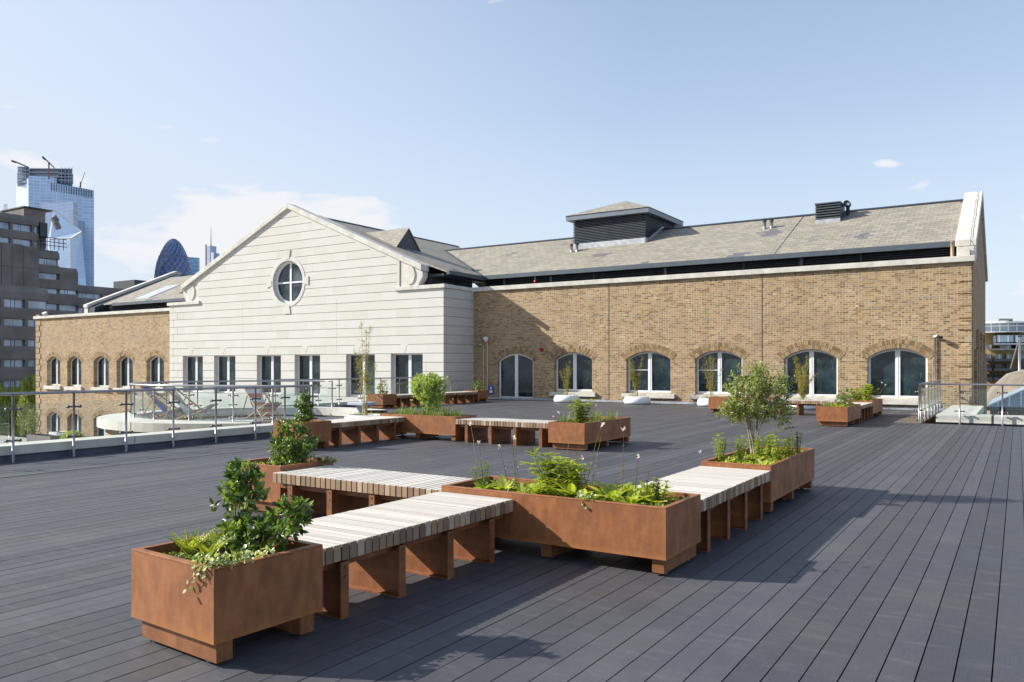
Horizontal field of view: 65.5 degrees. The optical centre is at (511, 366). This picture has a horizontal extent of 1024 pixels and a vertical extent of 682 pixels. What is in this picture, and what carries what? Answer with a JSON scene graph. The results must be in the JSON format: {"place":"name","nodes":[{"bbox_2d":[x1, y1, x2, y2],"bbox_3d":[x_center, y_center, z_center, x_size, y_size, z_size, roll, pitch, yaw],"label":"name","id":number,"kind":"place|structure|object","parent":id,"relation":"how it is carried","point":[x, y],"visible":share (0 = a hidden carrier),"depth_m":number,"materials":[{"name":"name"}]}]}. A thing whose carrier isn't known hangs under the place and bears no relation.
{"place":"outdoors","nodes":[
{"label":"outdoors","id":0,"kind":"place"},
{"bbox_2d":[0,435,25,443],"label":"terrace","id":1,"kind":"structure","parent":0,"point":[2,438],"depth_m":61.69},
{"bbox_2d":[26,434,60,441],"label":"terrace planter","id":2,"kind":"object","parent":1,"relation":"on","point":[35,437],"visible":0.39,"depth_m":55.97,"materials":[{"name":"concrete"}]},
{"bbox_2d":[15,395,39,434],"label":"terrace shrub","id":3,"kind":"object","parent":2,"relation":"in","point":[25,420],"visible":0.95,"depth_m":57.32,"materials":[{"name":"green plant"}]},
{"bbox_2d":[0,423,272,462],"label":"parapet kerb","id":4,"kind":"structure","parent":1,"relation":"on","point":[38,450],"depth_m":15.10,"materials":[{"name":"concrete"}]},
{"bbox_2d":[279,400,368,407],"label":"parapet kerb","id":5,"kind":"structure","parent":1,"relation":"on","point":[342,404],"depth_m":29.70,"materials":[{"name":"concrete"}]},
{"bbox_2d":[167,203,485,408],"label":"gabled stone building","id":6,"kind":"structure","parent":1,"relation":"on","point":[288,291],"depth_m":42.18,"materials":[{"name":"white paint"}]},
{"bbox_2d":[187,356,203,391],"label":"window","id":7,"kind":"structure","parent":6,"relation":"in","point":[195,370],"depth_m":47.83,"materials":[{"name":"glass"}]},
{"bbox_2d":[218,355,235,392],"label":"window","id":8,"kind":"structure","parent":6,"relation":"in","point":[226,364],"depth_m":46.30,"materials":[{"name":"glass"}]},
{"bbox_2d":[261,355,280,393],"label":"window","id":9,"kind":"structure","parent":6,"relation":"in","point":[270,364],"depth_m":44.17,"materials":[{"name":"glass"}]},
{"bbox_2d":[276,261,302,302],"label":"round window","id":10,"kind":"structure","parent":6,"relation":"in","point":[289,280],"depth_m":43.39,"materials":[{"name":"white paint"}]},
{"bbox_2d":[298,355,320,394],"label":"window","id":11,"kind":"structure","parent":6,"relation":"in","point":[308,365],"depth_m":42.64,"materials":[{"name":"glass"}]},
{"bbox_2d":[350,354,374,396],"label":"window","id":12,"kind":"structure","parent":6,"relation":"in","point":[354,386],"depth_m":40.73,"materials":[{"name":"glass"}]},
{"bbox_2d":[394,353,422,393],"bbox_3d":[-4.959,0.465,38.887,1.994,2.164,0.092,0,0,32],"label":"window","id":13,"kind":"structure","parent":6,"relation":"in","point":[405,365],"depth_m":39.04,"materials":[{"name":"glass"}]},
{"bbox_2d":[915,433,1023,681],"bbox_3d":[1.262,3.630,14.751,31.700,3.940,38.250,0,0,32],"label":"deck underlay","id":14,"kind":"object","parent":1,"relation":"on","point":[1000,573],"depth_m":6.20,"materials":[{"name":"black"}]},
{"bbox_2d":[897,410,939,422],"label":"gravel","id":15,"kind":"structure","parent":14,"relation":"on","point":[912,418],"depth_m":24.49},
{"bbox_2d":[16,166,93,285],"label":"glass tower","id":16,"kind":"structure","parent":0,"point":[57,186],"depth_m":1083.08,"materials":[{"name":"glass"}]},
{"bbox_2d":[41,202,77,249],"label":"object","id":17,"kind":"structure","parent":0,"point":[68,211],"depth_m":970.58,"materials":[{"name":"glass"}]},
{"bbox_2d":[48,209,85,285],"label":"angular glass tower","id":18,"kind":"structure","parent":0,"point":[71,254],"depth_m":879.08,"materials":[{"name":"blue glass"}]},
{"bbox_2d":[0,204,145,418],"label":"concrete hotel","id":19,"kind":"structure","parent":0,"point":[35,279],"depth_m":131.48,"materials":[{"name":"grey concrete"}]},
{"bbox_2d":[33,271,192,436],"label":"brick wing","id":20,"kind":"structure","parent":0,"point":[119,340],"depth_m":57.63,"materials":[{"name":"brick"}]},
{"bbox_2d":[51,357,59,383],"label":"window","id":21,"kind":"structure","parent":20,"relation":"in","point":[55,363],"depth_m":60.82,"materials":[{"name":"glass"}]},
{"bbox_2d":[51,412,59,431],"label":"window","id":22,"kind":"structure","parent":20,"relation":"in","point":[55,419],"depth_m":60.82,"materials":[{"name":"glass"}]},
{"bbox_2d":[71,357,80,384],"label":"window","id":23,"kind":"structure","parent":20,"relation":"in","point":[76,362],"depth_m":59.25,"materials":[{"name":"glass"}]},
{"bbox_2d":[97,357,108,385],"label":"window","id":24,"kind":"structure","parent":20,"relation":"in","point":[102,364],"depth_m":57.36,"materials":[{"name":"glass"}]},
{"bbox_2d":[120,356,132,385],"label":"window","id":25,"kind":"structure","parent":20,"relation":"in","point":[126,364],"depth_m":55.84,"materials":[{"name":"glass"}]},
{"bbox_2d":[150,356,163,386],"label":"window","id":26,"kind":"structure","parent":20,"relation":"in","point":[156,364],"depth_m":53.97,"materials":[{"name":"glass"}]},
{"bbox_2d":[154,239,191,277],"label":"bullet tower","id":27,"kind":"structure","parent":0,"point":[172,256],"depth_m":1065.15,"materials":[{"name":"blue glass"}]},
{"bbox_2d":[205,240,219,265],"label":"spire tower","id":28,"kind":"structure","parent":0,"point":[211,254],"depth_m":1148.49,"materials":[{"name":"glass"}]},
{"bbox_2d":[165,415,325,421],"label":"balcony floor","id":29,"kind":"structure","parent":0,"point":[244,417],"depth_m":24.82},
{"bbox_2d":[140,386,192,419],"bbox_3d":[-9.932,1.076,22.994,1.356,1.023,0.676,0,0,-6],"label":"deckchair","id":30,"kind":"object","parent":29,"relation":"on","point":[162,406],"visible":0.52,"depth_m":22.85,"materials":[{"name":"fabric"}]},
{"bbox_2d":[163,386,217,419],"bbox_3d":[-9.061,1.076,22.494,1.356,1.023,0.676,0,0,2],"label":"deckchair","id":31,"kind":"object","parent":29,"relation":"on","point":[182,404],"visible":0.73,"depth_m":22.43,"materials":[{"name":"fabric"}]},
{"bbox_2d":[241,388,281,420],"bbox_3d":[-7.419,1.076,23.669,1.356,1.023,0.676,0,0,42],"label":"deckchair","id":32,"kind":"object","parent":29,"relation":"on","point":[262,406],"visible":0.77,"depth_m":23.74,"materials":[{"name":"fabric"}]},
{"bbox_2d":[0,399,1023,681],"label":"deck","id":33,"kind":"structure","parent":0,"point":[840,569],"depth_m":5.97,"materials":[{"name":"wood"}]},
{"bbox_2d":[0,385,317,461],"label":"glass railing","id":34,"kind":"object","parent":33,"relation":"on","point":[73,406],"visible":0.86,"depth_m":15.00,"materials":[{"name":"metal"}]},
{"bbox_2d":[131,532,322,663],"bbox_3d":[-1.681,1.334,4.718,0.815,0.532,0.736,0,0,36],"label":"corten planter","id":35,"kind":"object","parent":33,"relation":"on","point":[213,614],"visible":0.77,"depth_m":4.45,"materials":[{"name":"metal"}]},
{"bbox_2d":[164,527,217,555],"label":"fern","id":36,"kind":"object","parent":35,"relation":"on","point":[185,548],"visible":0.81,"depth_m":4.75,"materials":[{"name":"green plant"}]},
{"bbox_2d":[183,530,233,561],"bbox_3d":[-1.774,1.056,4.661,0.293,0.181,0.269,0,0,-7],"label":"fern","id":37,"kind":"object","parent":35,"relation":"on","point":[213,547],"visible":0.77,"depth_m":4.66,"materials":[{"name":"green plant"}]},
{"bbox_2d":[183,543,274,592],"bbox_3d":[-1.524,1.098,4.351,0.288,0.237,0.499,0,0,58],"label":"variegated ivy","id":38,"kind":"object","parent":35,"relation":"on","point":[239,556],"visible":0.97,"depth_m":4.28,"materials":[{"name":"plant"}]},
{"bbox_2d":[209,457,315,558],"bbox_3d":[-1.512,0.876,4.756,0.750,0.653,0.383,0,0,32],"label":"evergreen shrub","id":39,"kind":"object","parent":35,"relation":"in","point":[269,527],"visible":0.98,"depth_m":4.74,"materials":[{"name":"plant"}]},
{"bbox_2d":[238,457,332,510],"bbox_3d":[-2.591,1.334,9.018,0.790,0.532,0.780,0,0,32],"label":"corten planter","id":40,"kind":"object","parent":33,"relation":"on","point":[276,492],"visible":0.31,"depth_m":8.60,"materials":[{"name":"metal"}]},
{"bbox_2d":[267,416,321,465],"bbox_3d":[-2.458,0.888,8.991,0.627,0.645,0.552,0,0,-13],"label":"evergreen shrub","id":41,"kind":"object","parent":40,"relation":"in","point":[297,452],"visible":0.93,"depth_m":8.92,"materials":[{"name":"plant"}]},
{"bbox_2d":[273,419,330,447],"bbox_3d":[-4.099,1.334,15.582,0.780,0.532,0.780,0,0,32],"label":"corten planter","id":42,"kind":"object","parent":33,"relation":"on","point":[322,428],"visible":0.48,"depth_m":15.46,"materials":[{"name":"metal"}]},
{"bbox_2d":[293,390,314,421],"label":"evergreen shrub","id":43,"kind":"object","parent":42,"relation":"in","point":[305,410],"visible":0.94,"depth_m":15.54,"materials":[{"name":"plant"}]},
{"bbox_2d":[344,413,379,417],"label":"bowl planter","id":44,"kind":"object","parent":33,"relation":"on","point":[351,416],"visible":0.26,"depth_m":20.58,"materials":[{"name":"concrete"}]},
{"bbox_2d":[353,321,376,415],"bbox_3d":[-3.810,0.035,20.916,0.685,2.591,0.702,0,0,2],"label":"bamboo","id":45,"kind":"object","parent":44,"relation":"in","point":[363,358],"visible":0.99,"depth_m":20.95,"materials":[{"name":"plant"}]},
{"bbox_2d":[274,376,452,406],"bbox_3d":[-5.438,1.027,31.436,0.128,1.146,10.242,0,0,32],"label":"glass railing","id":46,"kind":"object","parent":33,"relation":"on","point":[339,385],"visible":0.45,"depth_m":29.75,"materials":[{"name":"metal"}]},
{"bbox_2d":[329,416,404,445],"bbox_3d":[-3.286,1.359,16.843,0.786,0.481,2.204,0,0,32],"label":"slatted bench","id":47,"kind":"object","parent":33,"relation":"on","point":[357,430],"visible":0.86,"depth_m":16.73,"materials":[{"name":"brown wood"}]},
{"bbox_2d":[273,465,472,518],"bbox_3d":[-1.359,1.359,8.104,2.253,0.481,0.786,0,0,32],"label":"slatted bench","id":48,"kind":"object","parent":33,"relation":"on","point":[330,489],"visible":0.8,"depth_m":8.02,"materials":[{"name":"white wood"}]},
{"bbox_2d":[368,394,395,408],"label":"corten planter","id":49,"kind":"object","parent":33,"relation":"on","point":[384,400],"visible":0.92,"depth_m":30.23,"materials":[{"name":"metal"}]},
{"bbox_2d":[277,491,512,619],"bbox_3d":[-0.912,1.359,5.984,0.785,0.481,2.224,0,0,32],"label":"slatted bench","id":50,"kind":"object","parent":33,"relation":"on","point":[382,549],"visible":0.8,"depth_m":5.79,"materials":[{"name":"white wood"}]},
{"bbox_2d":[395,394,428,406],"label":"slatted bench","id":51,"kind":"object","parent":33,"relation":"on","point":[404,400],"visible":0.57,"depth_m":31.48,"materials":[{"name":"brown wood"}]},
{"bbox_2d":[380,412,476,440],"bbox_3d":[-1.882,1.334,17.728,2.120,0.532,0.780,0,0,32],"label":"corten planter","id":52,"kind":"object","parent":33,"relation":"on","point":[423,426],"visible":0.73,"depth_m":17.25,"materials":[{"name":"metal"}]},
{"bbox_2d":[407,371,449,415],"bbox_3d":[-1.857,0.651,17.763,1.002,1.095,0.938,0,0,32],"label":"round bush","id":53,"kind":"object","parent":52,"relation":"on","point":[430,383],"visible":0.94,"depth_m":17.59,"materials":[{"name":"green plant"}]},
{"bbox_2d":[438,391,477,403],"bbox_3d":[-2.472,1.359,34.486,0.786,0.481,2.333,0,0,32],"label":"slatted bench","id":54,"kind":"object","parent":33,"relation":"on","point":[457,397],"visible":0.84,"depth_m":34.30,"materials":[{"name":"brown wood"}]},
{"bbox_2d":[464,390,487,401],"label":"corten planter","id":55,"kind":"object","parent":33,"relation":"on","point":[481,395],"visible":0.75,"depth_m":35.51,"materials":[{"name":"metal"}]},
{"bbox_2d":[456,417,553,446],"bbox_3d":[0.030,1.359,16.512,2.393,0.481,0.786,0,0,32],"label":"slatted bench","id":56,"kind":"object","parent":33,"relation":"on","point":[500,429],"visible":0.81,"depth_m":16.42,"materials":[{"name":"brown wood"}]},
{"bbox_2d":[554,395,578,402],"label":"bowl planter","id":57,"kind":"object","parent":33,"relation":"on","point":[559,398],"visible":0.91,"depth_m":34.73,"materials":[{"name":"white plastic"}]},
{"bbox_2d":[441,475,700,573],"bbox_3d":[0.472,1.334,6.893,2.120,0.532,0.780,0,0,32],"label":"corten planter","id":58,"kind":"object","parent":33,"relation":"on","point":[666,538],"visible":0.67,"depth_m":6.38,"materials":[{"name":"metal"}]},
{"bbox_2d":[468,462,491,487],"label":"leafy perennial","id":59,"kind":"object","parent":58,"relation":"on","point":[484,476],"visible":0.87,"depth_m":7.32,"materials":[{"name":"green plant"}]},
{"bbox_2d":[490,474,516,489],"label":"broadleaf perennial","id":60,"kind":"object","parent":58,"relation":"on","point":[503,483],"visible":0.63,"depth_m":7.21,"materials":[{"name":"green plant"}]},
{"bbox_2d":[523,479,557,494],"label":"leafy perennial","id":61,"kind":"object","parent":58,"relation":"on","point":[541,490],"visible":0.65,"depth_m":6.74,"materials":[{"name":"green plant"}]},
{"bbox_2d":[519,447,582,494],"bbox_3d":[0.345,0.934,7.000,0.543,0.426,0.529,0,0,-35],"label":"leafy perennial","id":62,"kind":"object","parent":58,"relation":"on","point":[553,474],"visible":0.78,"depth_m":6.99,"materials":[{"name":"green plant"}]},
{"bbox_2d":[551,476,593,497],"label":"broadleaf perennial","id":63,"kind":"object","parent":58,"relation":"on","point":[565,490],"visible":0.59,"depth_m":6.72,"materials":[{"name":"green plant"}]},
{"bbox_2d":[560,459,588,490],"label":"leafy perennial","id":64,"kind":"object","parent":58,"relation":"on","point":[574,479],"visible":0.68,"depth_m":6.84,"materials":[{"name":"green plant"}]},
{"bbox_2d":[473,478,686,506],"bbox_3d":[0.470,1.121,6.898,2.060,0.119,0.744,0,0,32],"label":"ground cover","id":65,"kind":"object","parent":58,"relation":"in","point":[639,501],"visible":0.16,"depth_m":6.71,"materials":[{"name":"green plant"}]},
{"bbox_2d":[591,480,637,501],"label":"broadleaf perennial","id":66,"kind":"object","parent":58,"relation":"on","point":[609,493],"visible":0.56,"depth_m":6.61,"materials":[{"name":"green plant"}]},
{"bbox_2d":[605,485,651,503],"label":"broadleaf perennial","id":67,"kind":"object","parent":58,"relation":"on","point":[631,497],"visible":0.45,"depth_m":6.46,"materials":[{"name":"green plant"}]},
{"bbox_2d":[622,480,676,498],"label":"broadleaf perennial","id":68,"kind":"object","parent":58,"relation":"on","point":[649,487],"visible":0.35,"depth_m":6.59,"materials":[{"name":"green plant"}]},
{"bbox_2d":[642,477,670,503],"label":"leafy perennial","id":69,"kind":"object","parent":58,"relation":"on","point":[656,490],"visible":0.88,"depth_m":6.43,"materials":[{"name":"green plant"}]},
{"bbox_2d":[548,416,630,450],"bbox_3d":[1.590,1.334,15.994,0.780,0.532,2.100,0,0,32],"label":"corten planter","id":70,"kind":"object","parent":33,"relation":"on","point":[561,435],"visible":0.84,"depth_m":15.27,"materials":[{"name":"metal"}]},
{"bbox_2d":[564,398,594,422],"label":"leafy perennial","id":71,"kind":"object","parent":70,"relation":"on","point":[579,418],"visible":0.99,"depth_m":15.66,"materials":[{"name":"green plant"}]},
{"bbox_2d":[624,396,650,404],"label":"bowl planter","id":72,"kind":"object","parent":33,"relation":"on","point":[638,400],"visible":0.95,"depth_m":33.20,"materials":[{"name":"white plastic"}]},
{"bbox_2d":[628,357,643,396],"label":"bamboo","id":73,"kind":"object","parent":72,"relation":"in","point":[635,378],"visible":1,"depth_m":33.62,"materials":[{"name":"plant"}]},
{"bbox_2d":[697,398,707,406],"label":"bowl planter","id":74,"kind":"object","parent":33,"relation":"on","point":[703,402],"visible":0.45,"depth_m":31.51,"materials":[{"name":"white plastic"}]},
{"bbox_2d":[700,355,721,396],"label":"bamboo","id":75,"kind":"object","parent":74,"relation":"in","point":[709,382],"visible":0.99,"depth_m":31.89,"materials":[{"name":"plant"}]},
{"bbox_2d":[637,466,770,551],"bbox_3d":[1.848,1.359,7.808,0.786,0.481,2.224,0,0,32],"label":"slatted bench","id":76,"kind":"object","parent":33,"relation":"on","point":[732,498],"visible":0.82,"depth_m":7.74,"materials":[{"name":"white wood"}]},
{"bbox_2d":[708,396,775,412],"bbox_3d":[7.910,1.334,27.369,2.120,0.532,0.780,0,0,32],"label":"corten planter","id":77,"kind":"object","parent":33,"relation":"on","point":[714,402],"visible":0.34,"depth_m":27.47,"materials":[{"name":"metal"}]},
{"bbox_2d":[701,446,813,512],"bbox_3d":[3.030,1.334,9.663,0.775,0.532,2.160,0,0,32],"label":"corten planter","id":78,"kind":"object","parent":33,"relation":"on","point":[790,474],"visible":0.54,"depth_m":9.12,"materials":[{"name":"metal"}]},
{"bbox_2d":[712,433,728,460],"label":"spiky perennial","id":79,"kind":"object","parent":78,"relation":"on","point":[719,455],"visible":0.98,"depth_m":9.30,"materials":[{"name":"green plant"}]},
{"bbox_2d":[729,436,749,461],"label":"spiky perennial","id":80,"kind":"object","parent":78,"relation":"on","point":[739,447],"visible":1,"depth_m":9.38,"materials":[{"name":"green plant"}]},
{"bbox_2d":[713,360,799,454],"bbox_3d":[3.056,0.547,9.940,1.045,1.268,0.802,0,0,32],"label":"tree","id":81,"kind":"object","parent":78,"relation":"on","point":[756,409],"visible":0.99,"depth_m":9.84,"materials":[{"name":"green plant"}]},
{"bbox_2d":[715,448,803,464],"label":"ground cover","id":82,"kind":"object","parent":78,"relation":"in","point":[751,455],"visible":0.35,"depth_m":9.54,"materials":[{"name":"green plant"}]},
{"bbox_2d":[770,435,787,459],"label":"spiky perennial","id":83,"kind":"object","parent":78,"relation":"on","point":[775,447],"visible":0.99,"depth_m":9.38,"materials":[{"name":"green plant"}]},
{"bbox_2d":[789,405,815,409],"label":"bowl planter","id":84,"kind":"object","parent":33,"relation":"on","point":[809,407],"visible":0.16,"depth_m":29.00,"materials":[{"name":"concrete"}]},
{"bbox_2d":[793,356,818,399],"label":"bamboo","id":85,"kind":"object","parent":84,"relation":"in","point":[803,391],"visible":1,"depth_m":29.44,"materials":[{"name":"plant"}]},
{"bbox_2d":[771,399,843,414],"bbox_3d":[9.813,1.359,26.159,2.373,0.481,0.785,0,0,32],"label":"slatted bench","id":86,"kind":"object","parent":33,"relation":"on","point":[800,404],"visible":0.52,"depth_m":26.00,"materials":[{"name":"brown wood"}]},
{"bbox_2d":[816,403,860,426],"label":"corten planter","id":87,"kind":"object","parent":33,"relation":"on","point":[837,416],"visible":0.91,"depth_m":21.17,"materials":[{"name":"metal"}]},
{"bbox_2d":[834,388,856,406],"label":"evergreen shrub","id":88,"kind":"object","parent":87,"relation":"in","point":[843,396],"visible":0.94,"depth_m":22.02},
{"bbox_2d":[845,402,872,421],"bbox_3d":[10.177,1.359,23.777,0.786,0.481,2.233,0,0,32],"label":"slatted bench","id":89,"kind":"object","parent":33,"relation":"on","point":[865,410],"visible":0.39,"depth_m":23.83,"materials":[{"name":"brown wood"}]},
{"bbox_2d":[850,398,882,416],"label":"corten planter","id":90,"kind":"object","parent":33,"relation":"on","point":[876,408],"visible":0.42,"depth_m":25.32,"materials":[{"name":"metal"}]},
{"bbox_2d":[917,380,940,422],"bbox_3d":[13.322,1.037,25.362,0.128,1.126,6.862,0,0,32],"label":"glass railing","id":91,"kind":"object","parent":33,"relation":"on","point":[930,397],"visible":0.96,"depth_m":24.70,"materials":[{"name":"glass"}]},
{"bbox_2d":[914,383,1023,425],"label":"glass railing","id":92,"kind":"object","parent":33,"relation":"on","point":[960,392],"visible":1,"depth_m":21.89,"materials":[{"name":"metal"}]},
{"bbox_2d":[0,0,1023,321],"label":"sky","id":93,"kind":"structure","parent":0,"point":[461,123],"materials":[{"name":"blue"}]},
{"label":"ground","id":94,"kind":"structure","parent":0,"visible":0},
{"bbox_2d":[0,373,35,437],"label":"willow tree","id":95,"kind":"object","parent":94,"relation":"on","point":[5,400],"visible":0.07,"depth_m":88.28,"materials":[{"name":"green plant"}]},
{"bbox_2d":[97,407,387,435],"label":"round balcony","id":96,"kind":"structure","parent":94,"relation":"on","point":[112,424],"depth_m":20.48,"materials":[{"name":"concrete"}]},
{"bbox_2d":[129,380,335,422],"bbox_3d":[-7.863,1.009,22.210,5.354,1.110,7.567,0,0,-8],"label":"glass railing","id":97,"kind":"object","parent":96,"relation":"on","point":[134,384],"visible":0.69,"depth_m":20.79,"materials":[{"name":"metal"}]},
{"bbox_2d":[431,191,987,423],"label":"brick warehouse","id":98,"kind":"structure","parent":94,"relation":"on","point":[860,298],"depth_m":33.39,"materials":[{"name":"brown brick"}]},
{"bbox_2d":[499,353,532,397],"bbox_3d":[0.233,0.488,38.275,1.974,2.209,0.092,0,0,32],"label":"door","id":99,"kind":"structure","parent":98,"relation":"in","point":[515,370],"depth_m":38.24,"materials":[{"name":"white paint"}]},
{"bbox_2d":[556,352,591,390],"bbox_3d":[2.911,0.275,36.691,1.954,1.824,0.092,0,0,32],"label":"window","id":100,"kind":"structure","parent":98,"relation":"in","point":[581,373],"depth_m":36.65,"materials":[{"name":"glass"}]},
{"bbox_2d":[566,201,683,248],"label":"roof lantern","id":101,"kind":"object","parent":98,"relation":"on","point":[623,223],"visible":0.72,"depth_m":40.69,"materials":[{"name":"metal"}]},
{"bbox_2d":[628,351,670,391],"bbox_3d":[6.025,0.270,34.711,2.054,1.834,0.092,0,0,32],"label":"window","id":102,"kind":"structure","parent":98,"relation":"in","point":[655,372],"depth_m":34.67,"materials":[{"name":"glass"}]},
{"bbox_2d":[697,351,741,392],"bbox_3d":[8.633,0.270,33.053,1.974,1.834,0.092,0,0,32],"label":"window","id":103,"kind":"structure","parent":98,"relation":"in","point":[725,360],"depth_m":33.05,"materials":[{"name":"glass"}]},
{"bbox_2d":[785,349,837,395],"bbox_3d":[11.704,0.280,31.100,1.994,1.874,0.092,0,0,32],"label":"window","id":104,"kind":"structure","parent":98,"relation":"in","point":[825,363],"depth_m":31.02,"materials":[{"name":"glass"}]},
{"bbox_2d":[815,200,850,223],"bbox_3d":[14.542,-6.820,36.010,1.380,1.240,1.260,0,0,32],"label":"roof vent box","id":105,"kind":"object","parent":98,"relation":"on","point":[827,212],"visible":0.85,"depth_m":35.63,"materials":[{"name":"metal"}]},
{"bbox_2d":[868,348,927,397],"bbox_3d":[14.274,0.280,29.466,2.004,1.874,0.092,0,0,32],"label":"window","id":106,"kind":"structure","parent":98,"relation":"in","point":[902,371],"depth_m":29.43,"materials":[{"name":"glass"}]},
{"bbox_2d":[985,319,1023,391],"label":"riverside flats","id":107,"kind":"structure","parent":94,"relation":"on","point":[1001,335],"depth_m":146.12,"materials":[{"name":"brick"}]},
{"bbox_2d":[987,386,1023,415],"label":"seamed metal roof","id":108,"kind":"structure","parent":94,"relation":"on","point":[1013,402],"depth_m":39.88,"materials":[{"name":"metal"}]},
{"bbox_2d":[987,370,1023,414],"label":"domed roof","id":109,"kind":"structure","parent":94,"relation":"on","point":[1016,377],"depth_m":64.04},
{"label":"lower roof paving","id":110,"kind":"structure","parent":0,"visible":0},
{"bbox_2d":[936,405,1023,428],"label":"parapet kerb","id":111,"kind":"structure","parent":110,"relation":"on","point":[972,415],"depth_m":21.97,"materials":[{"name":"concrete"}]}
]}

